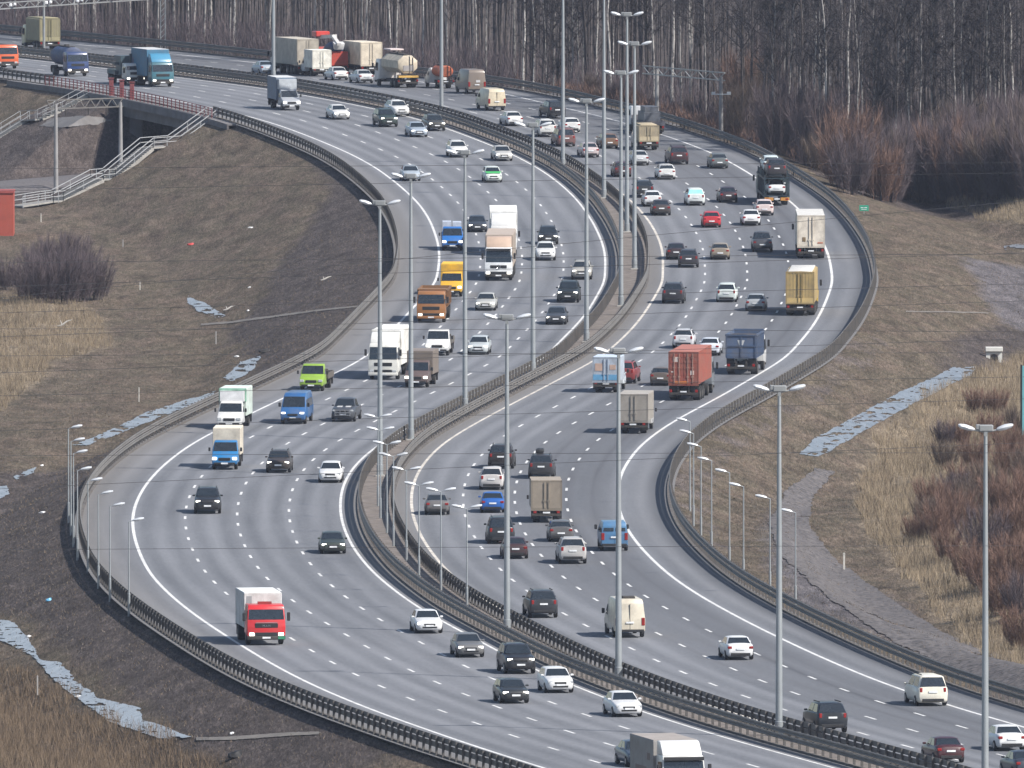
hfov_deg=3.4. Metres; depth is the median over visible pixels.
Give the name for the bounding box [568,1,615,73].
bare tree
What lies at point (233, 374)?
water
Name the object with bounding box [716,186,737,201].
car
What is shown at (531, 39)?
bare tree
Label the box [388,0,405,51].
bare tree
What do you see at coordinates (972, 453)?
shrub
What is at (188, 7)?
birch tree
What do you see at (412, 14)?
bare tree
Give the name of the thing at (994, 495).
shrub
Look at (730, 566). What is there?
guard rail
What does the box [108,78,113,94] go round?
bridge column
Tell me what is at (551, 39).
bare tree
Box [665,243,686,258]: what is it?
car
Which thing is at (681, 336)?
car
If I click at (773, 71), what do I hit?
bare tree
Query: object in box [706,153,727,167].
car
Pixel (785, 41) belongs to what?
birch tree
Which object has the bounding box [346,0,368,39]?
bare tree
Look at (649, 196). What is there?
car
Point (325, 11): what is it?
birch tree
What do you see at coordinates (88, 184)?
bank stairs
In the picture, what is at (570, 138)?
minivan
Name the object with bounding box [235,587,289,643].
box truck
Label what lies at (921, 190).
shrub
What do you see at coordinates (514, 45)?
birch tree
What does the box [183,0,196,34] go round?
bare tree
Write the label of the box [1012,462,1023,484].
shrub
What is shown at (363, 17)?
bare tree
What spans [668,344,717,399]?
container truck
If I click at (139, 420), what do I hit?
water
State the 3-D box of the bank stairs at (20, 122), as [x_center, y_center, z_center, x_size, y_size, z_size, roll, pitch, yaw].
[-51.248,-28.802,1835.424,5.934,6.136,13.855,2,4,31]
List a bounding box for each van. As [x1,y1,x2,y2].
[278,390,312,423]
[454,68,485,93]
[475,88,505,110]
[594,520,628,550]
[602,596,644,636]
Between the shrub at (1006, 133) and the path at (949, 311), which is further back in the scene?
the shrub at (1006, 133)
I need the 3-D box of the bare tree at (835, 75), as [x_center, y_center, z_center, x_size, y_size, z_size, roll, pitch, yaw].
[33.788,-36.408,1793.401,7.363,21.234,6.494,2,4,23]
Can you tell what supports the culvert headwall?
on the ground at (158, 214)
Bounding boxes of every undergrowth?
[0,0,950,162]
[512,64,938,202]
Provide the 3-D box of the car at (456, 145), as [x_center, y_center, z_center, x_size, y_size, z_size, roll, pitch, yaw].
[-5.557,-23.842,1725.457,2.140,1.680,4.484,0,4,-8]
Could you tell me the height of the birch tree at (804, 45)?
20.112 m
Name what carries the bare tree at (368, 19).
on the ground at (158, 214)
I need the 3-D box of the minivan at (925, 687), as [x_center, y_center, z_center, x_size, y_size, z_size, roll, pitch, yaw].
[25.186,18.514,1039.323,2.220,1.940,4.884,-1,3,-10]
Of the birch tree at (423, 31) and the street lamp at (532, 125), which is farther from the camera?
the birch tree at (423, 31)
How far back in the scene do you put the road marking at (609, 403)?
1265.24 m
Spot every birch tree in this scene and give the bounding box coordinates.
[73,0,85,29]
[94,1,99,40]
[111,0,118,43]
[128,1,136,35]
[153,0,168,38]
[168,0,175,49]
[187,0,195,41]
[189,0,195,37]
[196,0,206,50]
[209,0,212,47]
[222,0,232,52]
[222,0,234,43]
[235,0,243,46]
[264,0,270,44]
[264,0,271,47]
[312,0,315,38]
[318,0,329,42]
[338,0,350,39]
[343,0,353,39]
[356,0,371,39]
[359,0,375,39]
[368,0,378,37]
[382,0,395,50]
[388,0,397,51]
[409,0,417,73]
[422,0,430,75]
[443,0,447,63]
[468,0,482,67]
[475,0,479,59]
[481,0,493,83]
[503,0,517,87]
[512,0,541,87]
[512,0,549,90]
[523,0,565,83]
[538,0,569,85]
[547,0,598,82]
[550,0,599,79]
[557,0,586,69]
[565,1,595,79]
[573,0,601,87]
[587,0,609,82]
[606,0,618,82]
[642,0,668,97]
[653,0,695,91]
[660,0,699,116]
[663,0,682,103]
[675,0,689,104]
[677,0,697,65]
[682,0,710,103]
[687,0,719,128]
[749,0,790,94]
[764,0,818,92]
[772,1,799,77]
[786,0,813,90]
[792,0,841,101]
[793,0,852,107]
[798,0,839,105]
[803,0,837,106]
[804,0,836,102]
[822,0,877,117]
[826,0,852,102]
[834,0,876,120]
[840,0,886,115]
[855,0,892,124]
[864,0,927,129]
[874,0,933,128]
[890,0,928,113]
[899,0,940,126]
[907,0,947,125]
[930,0,982,111]
[939,0,991,102]
[953,0,993,107]
[955,0,1017,110]
[972,0,1012,96]
[974,0,1013,99]
[974,1,1023,92]
[983,0,1023,104]
[987,0,1023,97]
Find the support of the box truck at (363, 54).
on the road at (590, 494)
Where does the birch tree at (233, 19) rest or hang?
on the ground at (158, 214)
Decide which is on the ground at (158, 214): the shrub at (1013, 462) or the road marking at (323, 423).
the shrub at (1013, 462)
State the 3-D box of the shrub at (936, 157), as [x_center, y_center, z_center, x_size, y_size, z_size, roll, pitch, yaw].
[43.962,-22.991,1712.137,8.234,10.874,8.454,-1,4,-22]
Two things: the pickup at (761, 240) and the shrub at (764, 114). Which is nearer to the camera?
the pickup at (761, 240)
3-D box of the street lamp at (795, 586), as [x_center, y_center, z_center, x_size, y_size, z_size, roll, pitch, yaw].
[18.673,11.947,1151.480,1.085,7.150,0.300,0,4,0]
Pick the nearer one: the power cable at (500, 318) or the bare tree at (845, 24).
the power cable at (500, 318)
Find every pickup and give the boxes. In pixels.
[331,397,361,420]
[750,231,772,251]
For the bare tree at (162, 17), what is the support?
on the ground at (158, 214)
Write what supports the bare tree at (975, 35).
on the ground at (158, 214)
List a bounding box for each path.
[196,731,319,739]
[201,305,357,324]
[768,468,1023,688]
[906,311,988,313]
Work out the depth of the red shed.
1711.11 m
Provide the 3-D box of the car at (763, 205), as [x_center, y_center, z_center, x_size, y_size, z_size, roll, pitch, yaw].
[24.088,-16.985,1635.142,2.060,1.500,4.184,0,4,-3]
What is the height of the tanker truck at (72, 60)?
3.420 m
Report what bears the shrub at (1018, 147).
on the ground at (158, 214)
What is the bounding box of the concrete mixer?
[312,31,348,72]
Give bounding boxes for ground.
[0,0,1023,767]
[18,55,883,767]
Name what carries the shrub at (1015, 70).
on the ground at (158, 214)
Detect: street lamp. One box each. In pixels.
[67,424,81,522]
[70,437,84,534]
[72,449,87,546]
[76,466,91,559]
[87,477,101,571]
[97,490,112,588]
[109,502,124,601]
[128,517,143,616]
[271,0,275,74]
[359,200,399,476]
[364,413,391,505]
[367,426,393,517]
[373,440,400,532]
[379,452,407,545]
[391,173,430,440]
[392,466,420,560]
[404,481,433,574]
[426,487,455,589]
[440,0,443,114]
[446,149,483,409]
[452,504,481,604]
[483,313,530,632]
[514,122,551,372]
[561,0,564,164]
[568,98,604,342]
[594,347,642,680]
[600,0,607,198]
[604,70,638,306]
[611,12,642,232]
[618,41,651,269]
[676,417,690,510]
[680,429,694,525]
[687,442,701,534]
[697,456,712,545]
[715,468,730,565]
[729,482,744,569]
[753,384,804,733]
[755,494,770,585]
[782,508,796,604]
[958,423,1012,767]
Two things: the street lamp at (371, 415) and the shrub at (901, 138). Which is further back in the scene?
the shrub at (901, 138)
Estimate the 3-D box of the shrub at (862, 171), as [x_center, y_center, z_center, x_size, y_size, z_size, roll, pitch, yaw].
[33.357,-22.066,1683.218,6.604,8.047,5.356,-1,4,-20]
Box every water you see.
[0,486,9,497]
[0,620,191,737]
[14,467,35,478]
[74,393,213,444]
[187,298,224,316]
[223,356,260,380]
[800,366,973,455]
[1004,243,1023,247]
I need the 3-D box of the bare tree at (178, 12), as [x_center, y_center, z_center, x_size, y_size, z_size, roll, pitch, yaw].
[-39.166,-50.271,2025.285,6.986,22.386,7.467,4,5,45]
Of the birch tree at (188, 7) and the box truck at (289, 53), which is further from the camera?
the birch tree at (188, 7)
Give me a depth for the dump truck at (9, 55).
1917.76 m
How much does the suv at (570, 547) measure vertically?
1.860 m
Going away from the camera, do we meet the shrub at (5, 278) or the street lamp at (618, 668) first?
the street lamp at (618, 668)
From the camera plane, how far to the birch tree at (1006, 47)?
1748.69 m
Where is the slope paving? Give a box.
[39,116,111,127]
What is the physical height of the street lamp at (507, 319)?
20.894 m
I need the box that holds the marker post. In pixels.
[843,553,844,568]
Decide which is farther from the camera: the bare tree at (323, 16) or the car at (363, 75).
the bare tree at (323, 16)
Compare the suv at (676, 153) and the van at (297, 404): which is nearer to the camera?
the van at (297, 404)
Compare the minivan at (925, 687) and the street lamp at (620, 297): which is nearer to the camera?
the minivan at (925, 687)
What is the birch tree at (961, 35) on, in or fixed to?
on the ground at (158, 214)
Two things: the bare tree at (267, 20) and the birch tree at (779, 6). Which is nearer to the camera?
the birch tree at (779, 6)
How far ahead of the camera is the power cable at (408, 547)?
645.62 m
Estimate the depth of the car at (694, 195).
1648.43 m
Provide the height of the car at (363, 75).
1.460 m
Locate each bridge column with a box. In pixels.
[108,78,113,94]
[119,80,124,97]
[129,81,134,99]
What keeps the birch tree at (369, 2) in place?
on the ground at (158, 214)
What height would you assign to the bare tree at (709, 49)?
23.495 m
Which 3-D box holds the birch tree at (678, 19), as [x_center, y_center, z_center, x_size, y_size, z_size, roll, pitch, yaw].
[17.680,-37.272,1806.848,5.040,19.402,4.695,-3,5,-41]
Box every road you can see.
[0,34,1023,767]
[0,57,853,767]
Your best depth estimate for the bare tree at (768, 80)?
1772.95 m
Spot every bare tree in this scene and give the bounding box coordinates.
[60,0,73,36]
[82,0,95,41]
[98,0,115,41]
[132,0,146,45]
[132,1,136,45]
[136,1,138,35]
[139,0,148,46]
[148,0,159,46]
[152,0,159,45]
[161,0,163,39]
[161,1,170,46]
[173,0,186,49]
[179,0,186,38]
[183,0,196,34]
[192,0,201,40]
[202,0,209,42]
[212,0,216,28]
[231,0,243,53]
[241,0,249,50]
[260,0,264,35]
[261,0,269,48]
[316,0,331,43]
[316,0,332,46]
[330,0,342,33]
[343,0,367,37]
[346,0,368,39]
[358,0,364,39]
[364,1,368,37]
[369,0,379,36]
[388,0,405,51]
[392,0,401,51]
[407,0,415,55]
[433,0,463,67]
[474,0,484,57]
[485,0,492,69]
[488,0,512,84]
[503,0,518,75]
[515,0,550,80]
[516,0,536,83]
[522,0,568,92]
[526,0,540,81]
[544,0,581,85]
[546,0,557,74]
[565,0,620,73]
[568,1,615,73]
[569,0,593,96]
[586,0,606,73]
[599,0,621,83]
[600,1,629,78]
[614,0,640,57]
[619,0,640,87]
[620,4,662,75]
[626,0,666,104]
[629,1,668,97]
[663,1,685,96]
[668,0,714,115]
[680,0,706,95]
[684,0,734,109]
[693,0,746,109]
[710,0,760,105]
[714,0,733,103]
[723,0,749,92]
[726,0,760,59]
[729,0,785,135]
[740,0,781,130]
[741,1,791,100]
[744,3,788,93]
[752,0,804,94]
[753,0,800,110]
[756,0,793,88]
[779,0,822,93]
[785,0,816,94]
[794,0,835,97]
[801,0,841,118]
[806,0,844,101]
[808,0,855,93]
[824,1,844,91]
[829,0,870,127]
[835,0,867,79]
[840,0,877,84]
[849,0,903,132]
[850,0,907,134]
[851,0,893,108]
[852,0,903,116]
[863,2,903,107]
[875,0,916,129]
[877,1,919,122]
[894,0,940,109]
[903,0,948,115]
[904,0,952,123]
[916,0,938,115]
[918,0,965,111]
[929,0,976,108]
[931,0,979,114]
[935,0,978,106]
[936,0,990,107]
[952,1,996,101]
[960,0,1012,109]
[962,0,999,92]
[968,0,1020,114]
[970,0,1013,98]
[976,0,1006,94]
[976,0,1023,93]
[991,0,1023,103]
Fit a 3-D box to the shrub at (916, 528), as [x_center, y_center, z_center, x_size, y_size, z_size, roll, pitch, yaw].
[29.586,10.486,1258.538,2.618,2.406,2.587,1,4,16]
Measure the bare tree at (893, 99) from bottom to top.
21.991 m
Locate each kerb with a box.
[0,33,1023,708]
[0,77,481,767]
[18,54,905,767]
[18,56,863,767]
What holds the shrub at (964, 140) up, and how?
on the ground at (158, 214)
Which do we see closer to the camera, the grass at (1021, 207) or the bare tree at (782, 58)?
the grass at (1021, 207)
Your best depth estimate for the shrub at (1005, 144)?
1695.13 m
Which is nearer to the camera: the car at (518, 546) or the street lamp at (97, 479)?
the street lamp at (97, 479)
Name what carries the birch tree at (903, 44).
on the ground at (158, 214)
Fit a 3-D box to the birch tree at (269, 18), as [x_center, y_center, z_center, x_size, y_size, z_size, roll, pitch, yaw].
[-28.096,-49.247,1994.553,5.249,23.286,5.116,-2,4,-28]
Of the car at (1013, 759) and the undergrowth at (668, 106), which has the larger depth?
the undergrowth at (668, 106)
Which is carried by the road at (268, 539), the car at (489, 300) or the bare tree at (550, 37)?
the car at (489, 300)
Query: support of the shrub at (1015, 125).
on the ground at (158, 214)
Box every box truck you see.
[19,16,59,48]
[131,47,176,86]
[208,425,242,468]
[214,385,252,425]
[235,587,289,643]
[267,37,318,74]
[267,75,301,109]
[299,49,331,75]
[343,40,381,74]
[364,324,408,378]
[402,348,438,386]
[437,261,462,295]
[481,228,515,279]
[489,205,519,254]
[527,477,561,521]
[592,354,628,391]
[620,390,656,432]
[624,105,664,133]
[629,122,658,149]
[630,733,711,767]
[786,265,821,314]
[792,209,824,257]
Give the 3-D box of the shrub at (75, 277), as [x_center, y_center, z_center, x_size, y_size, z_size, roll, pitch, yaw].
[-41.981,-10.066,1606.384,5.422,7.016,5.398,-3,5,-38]
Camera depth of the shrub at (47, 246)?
1637.72 m
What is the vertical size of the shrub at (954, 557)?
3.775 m
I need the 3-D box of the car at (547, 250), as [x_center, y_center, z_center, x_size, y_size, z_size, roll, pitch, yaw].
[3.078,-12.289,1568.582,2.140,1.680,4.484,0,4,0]
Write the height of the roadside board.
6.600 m
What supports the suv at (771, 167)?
on the car transporter
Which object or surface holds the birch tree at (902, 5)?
on the ground at (158, 214)
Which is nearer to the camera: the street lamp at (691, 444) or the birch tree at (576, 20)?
the street lamp at (691, 444)
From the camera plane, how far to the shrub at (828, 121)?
1729.06 m
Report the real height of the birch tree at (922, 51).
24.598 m
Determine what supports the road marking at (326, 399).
on the road at (268, 539)
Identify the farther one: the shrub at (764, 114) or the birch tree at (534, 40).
the birch tree at (534, 40)
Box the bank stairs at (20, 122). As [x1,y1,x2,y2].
[0,86,92,137]
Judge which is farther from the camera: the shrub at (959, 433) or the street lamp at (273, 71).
the street lamp at (273, 71)
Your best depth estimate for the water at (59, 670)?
1090.90 m
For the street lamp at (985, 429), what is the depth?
953.67 m
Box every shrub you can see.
[0,254,22,289]
[5,248,47,299]
[16,234,60,276]
[21,247,69,302]
[30,226,84,276]
[35,244,93,304]
[51,229,104,279]
[56,245,104,301]
[78,251,119,300]
[579,71,608,94]
[584,75,599,98]
[591,87,607,97]
[606,84,612,98]
[607,76,625,104]
[622,86,637,102]
[623,84,645,103]
[680,89,704,119]
[689,100,704,116]
[693,111,707,127]
[706,102,724,125]
[711,69,764,141]
[717,38,778,119]
[735,54,804,102]
[737,23,805,84]
[740,72,810,154]
[757,67,818,159]
[780,71,851,167]
[794,101,855,167]
[799,132,829,170]
[809,92,885,188]
[815,134,850,181]
[820,124,880,194]
[824,118,888,191]
[829,49,882,89]
[829,69,889,116]
[829,84,872,117]
[843,99,872,135]
[852,79,922,103]
[852,80,916,131]
[857,114,919,200]
[857,133,906,200]
[866,80,930,135]
[869,125,911,160]
[870,98,945,135]
[873,143,906,200]
[874,149,917,202]
[876,112,918,198]
[885,107,937,122]
[889,105,950,139]
[889,107,963,201]
[898,512,926,539]
[904,154,920,199]
[908,107,979,199]
[908,491,938,521]
[909,147,937,202]
[910,96,954,127]
[911,120,951,199]
[912,472,953,507]
[913,113,974,201]
[915,495,964,540]
[924,437,964,467]
[925,88,1008,140]
[928,417,957,447]
[930,87,992,127]
[930,522,968,559]
[933,483,980,534]
[936,146,966,199]
[936,467,971,498]
[938,107,995,151]
[939,102,990,131]
[940,451,983,491]
[941,96,1009,137]
[944,115,1002,199]
[944,534,988,579]
[945,418,973,444]
[950,469,998,518]
[951,500,1018,555]
[952,110,1009,199]
[952,121,997,197]
[954,434,993,467]
[958,120,1005,199]
[959,144,983,201]
[959,542,1005,589]
[960,386,993,412]
[962,457,1010,495]
[969,560,1023,615]
[971,495,1023,554]
[972,77,1023,112]
[972,465,1023,517]
[973,75,1022,101]
[974,409,1008,438]
[978,387,1010,413]
[980,133,1014,196]
[983,111,1019,191]
[984,84,1023,124]
[985,98,1023,194]
[988,122,1022,188]
[988,420,1023,454]
[988,527,1023,583]
[989,433,1023,478]
[990,82,1023,129]
[992,468,1023,516]
[992,492,1023,544]
[993,130,1022,196]
[995,602,1023,648]
[997,565,1023,620]
[998,128,1023,194]
[1000,108,1023,160]
[1000,151,1023,198]
[1001,400,1019,431]
[1004,444,1023,480]
[1004,525,1023,569]
[1008,125,1023,198]
[1009,46,1023,98]
[1011,125,1023,183]
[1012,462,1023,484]
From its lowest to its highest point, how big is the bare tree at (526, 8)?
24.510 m
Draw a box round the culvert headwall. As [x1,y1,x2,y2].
[985,347,1002,361]
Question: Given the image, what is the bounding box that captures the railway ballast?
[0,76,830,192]
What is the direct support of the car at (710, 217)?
on the road at (590, 494)
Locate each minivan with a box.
[484,515,514,542]
[551,126,575,145]
[904,672,947,705]
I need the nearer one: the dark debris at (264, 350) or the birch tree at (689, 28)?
the dark debris at (264, 350)
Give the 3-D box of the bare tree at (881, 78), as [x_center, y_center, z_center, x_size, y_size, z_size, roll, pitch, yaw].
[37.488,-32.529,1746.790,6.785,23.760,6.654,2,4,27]
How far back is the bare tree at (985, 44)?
1757.68 m
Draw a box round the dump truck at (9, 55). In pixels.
[0,44,20,68]
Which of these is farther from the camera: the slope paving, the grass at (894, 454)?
the slope paving
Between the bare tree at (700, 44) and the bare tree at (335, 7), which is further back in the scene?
the bare tree at (335, 7)
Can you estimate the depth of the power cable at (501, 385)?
619.58 m
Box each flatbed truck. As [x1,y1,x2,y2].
[297,363,333,390]
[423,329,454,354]
[439,220,462,249]
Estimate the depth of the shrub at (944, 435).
1382.74 m
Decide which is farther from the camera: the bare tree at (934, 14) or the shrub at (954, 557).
the bare tree at (934, 14)
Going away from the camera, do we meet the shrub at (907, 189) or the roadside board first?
the roadside board
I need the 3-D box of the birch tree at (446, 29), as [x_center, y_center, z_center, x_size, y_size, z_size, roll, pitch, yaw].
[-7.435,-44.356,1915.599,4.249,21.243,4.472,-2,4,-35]
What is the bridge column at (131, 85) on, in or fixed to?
on the overpass bridge
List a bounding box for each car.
[251,61,271,72]
[265,448,292,471]
[317,460,344,481]
[318,531,346,552]
[324,66,347,79]
[325,104,349,118]
[349,69,373,82]
[384,99,408,115]
[400,166,420,180]
[405,121,426,136]
[409,609,442,632]
[422,113,444,130]
[423,493,450,513]
[446,139,467,156]
[450,632,483,656]
[467,215,487,231]
[467,335,490,352]
[475,292,497,309]
[478,466,503,488]
[478,491,503,511]
[482,166,502,181]
[491,145,512,160]
[492,677,528,702]
[499,111,522,125]
[499,536,527,557]
[535,241,556,259]
[537,225,559,243]
[537,666,573,692]
[545,306,568,323]
[545,519,573,540]
[558,117,579,131]
[570,259,592,278]
[577,142,598,156]
[596,133,617,147]
[603,690,641,716]
[610,161,631,176]
[614,739,629,766]
[629,150,648,164]
[631,179,653,194]
[640,190,661,205]
[649,199,670,214]
[650,366,667,384]
[654,163,674,178]
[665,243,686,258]
[672,328,696,347]
[677,249,699,266]
[683,187,704,204]
[699,337,723,354]
[700,211,720,226]
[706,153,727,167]
[709,242,730,258]
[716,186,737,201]
[716,282,739,301]
[718,635,753,659]
[739,209,760,224]
[745,293,768,310]
[752,199,773,214]
[759,155,777,170]
[765,179,785,194]
[921,736,964,761]
[989,724,1023,750]
[1000,750,1023,767]
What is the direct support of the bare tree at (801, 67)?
on the ground at (158, 214)
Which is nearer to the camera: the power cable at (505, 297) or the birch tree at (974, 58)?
the power cable at (505, 297)
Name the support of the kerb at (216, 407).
on the road at (268, 539)
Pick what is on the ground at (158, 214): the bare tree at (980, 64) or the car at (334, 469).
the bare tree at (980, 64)
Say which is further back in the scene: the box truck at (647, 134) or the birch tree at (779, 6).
the birch tree at (779, 6)
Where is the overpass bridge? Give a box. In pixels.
[7,75,681,141]
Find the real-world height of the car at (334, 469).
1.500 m
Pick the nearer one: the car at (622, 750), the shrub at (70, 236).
the car at (622, 750)
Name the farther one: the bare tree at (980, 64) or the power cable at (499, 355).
the bare tree at (980, 64)
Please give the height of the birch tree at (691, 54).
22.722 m
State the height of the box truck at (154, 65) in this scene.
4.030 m
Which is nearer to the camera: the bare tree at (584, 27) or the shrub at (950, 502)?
the shrub at (950, 502)
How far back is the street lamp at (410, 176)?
1325.16 m
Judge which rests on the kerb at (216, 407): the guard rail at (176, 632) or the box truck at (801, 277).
the guard rail at (176, 632)
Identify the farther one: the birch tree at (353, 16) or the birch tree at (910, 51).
the birch tree at (353, 16)
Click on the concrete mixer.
(339, 53)
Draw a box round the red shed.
[0,189,14,235]
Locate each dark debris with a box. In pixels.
[228,750,241,758]
[258,348,269,352]
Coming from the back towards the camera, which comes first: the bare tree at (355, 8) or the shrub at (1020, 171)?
the bare tree at (355, 8)
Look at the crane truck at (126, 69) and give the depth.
1865.30 m
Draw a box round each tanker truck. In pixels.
[50,44,90,75]
[372,48,418,87]
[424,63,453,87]
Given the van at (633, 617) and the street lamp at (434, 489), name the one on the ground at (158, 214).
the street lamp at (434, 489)
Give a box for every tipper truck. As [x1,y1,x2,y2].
[413,285,451,321]
[725,329,769,373]
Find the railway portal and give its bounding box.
[46,97,122,190]
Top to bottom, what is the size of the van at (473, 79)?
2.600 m
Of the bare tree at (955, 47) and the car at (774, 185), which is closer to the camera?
the car at (774, 185)
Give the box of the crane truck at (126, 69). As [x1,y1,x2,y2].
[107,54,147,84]
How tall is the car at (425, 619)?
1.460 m
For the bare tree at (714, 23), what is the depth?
1791.28 m
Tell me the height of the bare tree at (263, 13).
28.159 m
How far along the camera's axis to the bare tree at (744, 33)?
1794.44 m
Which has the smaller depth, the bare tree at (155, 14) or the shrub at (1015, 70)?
the shrub at (1015, 70)
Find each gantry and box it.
[0,0,165,48]
[642,65,730,138]
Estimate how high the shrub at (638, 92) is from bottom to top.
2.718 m
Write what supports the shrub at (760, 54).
on the ground at (158, 214)
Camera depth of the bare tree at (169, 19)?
2038.59 m
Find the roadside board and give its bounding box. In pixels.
[1020,365,1023,434]
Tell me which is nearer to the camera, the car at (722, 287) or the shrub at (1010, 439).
the shrub at (1010, 439)
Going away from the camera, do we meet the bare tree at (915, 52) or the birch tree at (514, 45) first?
the bare tree at (915, 52)
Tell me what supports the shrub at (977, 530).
on the ground at (158, 214)
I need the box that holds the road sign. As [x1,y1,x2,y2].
[859,205,868,210]
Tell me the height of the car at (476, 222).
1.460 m
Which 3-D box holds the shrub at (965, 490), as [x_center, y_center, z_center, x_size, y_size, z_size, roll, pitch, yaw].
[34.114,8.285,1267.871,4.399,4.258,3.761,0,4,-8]
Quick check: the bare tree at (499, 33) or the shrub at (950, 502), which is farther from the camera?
the bare tree at (499, 33)
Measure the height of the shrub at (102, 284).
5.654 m
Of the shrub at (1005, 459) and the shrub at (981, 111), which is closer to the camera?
the shrub at (1005, 459)
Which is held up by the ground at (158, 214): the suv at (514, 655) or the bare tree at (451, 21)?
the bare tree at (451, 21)
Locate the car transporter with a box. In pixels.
[753,166,789,204]
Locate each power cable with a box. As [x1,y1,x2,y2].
[3,443,1013,488]
[4,253,1009,286]
[4,301,1010,336]
[4,339,1009,372]
[5,284,1006,312]
[5,399,1008,430]
[7,377,996,395]
[8,173,993,190]
[13,254,950,262]
[19,163,878,168]
[25,546,734,549]
[28,453,592,455]
[29,353,589,355]
[431,329,992,331]
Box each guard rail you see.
[0,24,1023,705]
[0,43,971,767]
[0,68,537,767]
[17,47,926,767]
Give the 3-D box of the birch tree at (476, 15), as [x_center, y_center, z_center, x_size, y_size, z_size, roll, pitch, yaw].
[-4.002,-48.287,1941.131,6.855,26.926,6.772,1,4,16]
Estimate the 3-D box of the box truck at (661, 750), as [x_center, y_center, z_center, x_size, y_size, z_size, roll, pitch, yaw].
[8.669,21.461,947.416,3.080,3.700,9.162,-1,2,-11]
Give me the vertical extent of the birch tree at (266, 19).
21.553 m
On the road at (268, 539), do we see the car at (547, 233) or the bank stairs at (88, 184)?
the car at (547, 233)
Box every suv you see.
[192,485,222,512]
[372,107,397,126]
[488,443,516,467]
[496,641,535,673]
[522,588,557,617]
[527,448,556,477]
[531,118,555,136]
[539,100,565,117]
[554,535,586,562]
[556,279,580,301]
[624,360,640,382]
[662,281,686,302]
[664,145,688,163]
[763,157,786,176]
[802,699,847,731]
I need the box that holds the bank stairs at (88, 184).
[15,107,220,206]
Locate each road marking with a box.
[5,37,1023,727]
[23,54,771,724]
[26,59,833,767]
[39,69,614,745]
[42,65,757,766]
[56,81,543,767]
[64,77,599,762]
[90,49,965,727]
[183,63,1004,755]
[445,106,958,760]
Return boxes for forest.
[0,0,1023,135]
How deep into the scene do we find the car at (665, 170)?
1688.62 m
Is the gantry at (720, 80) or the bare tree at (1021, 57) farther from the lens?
the gantry at (720, 80)
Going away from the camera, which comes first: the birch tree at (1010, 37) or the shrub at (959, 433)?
the shrub at (959, 433)
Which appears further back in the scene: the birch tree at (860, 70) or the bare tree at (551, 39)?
the bare tree at (551, 39)
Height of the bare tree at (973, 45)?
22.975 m
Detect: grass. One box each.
[0,290,113,410]
[0,657,225,767]
[852,346,1023,663]
[946,193,1023,224]

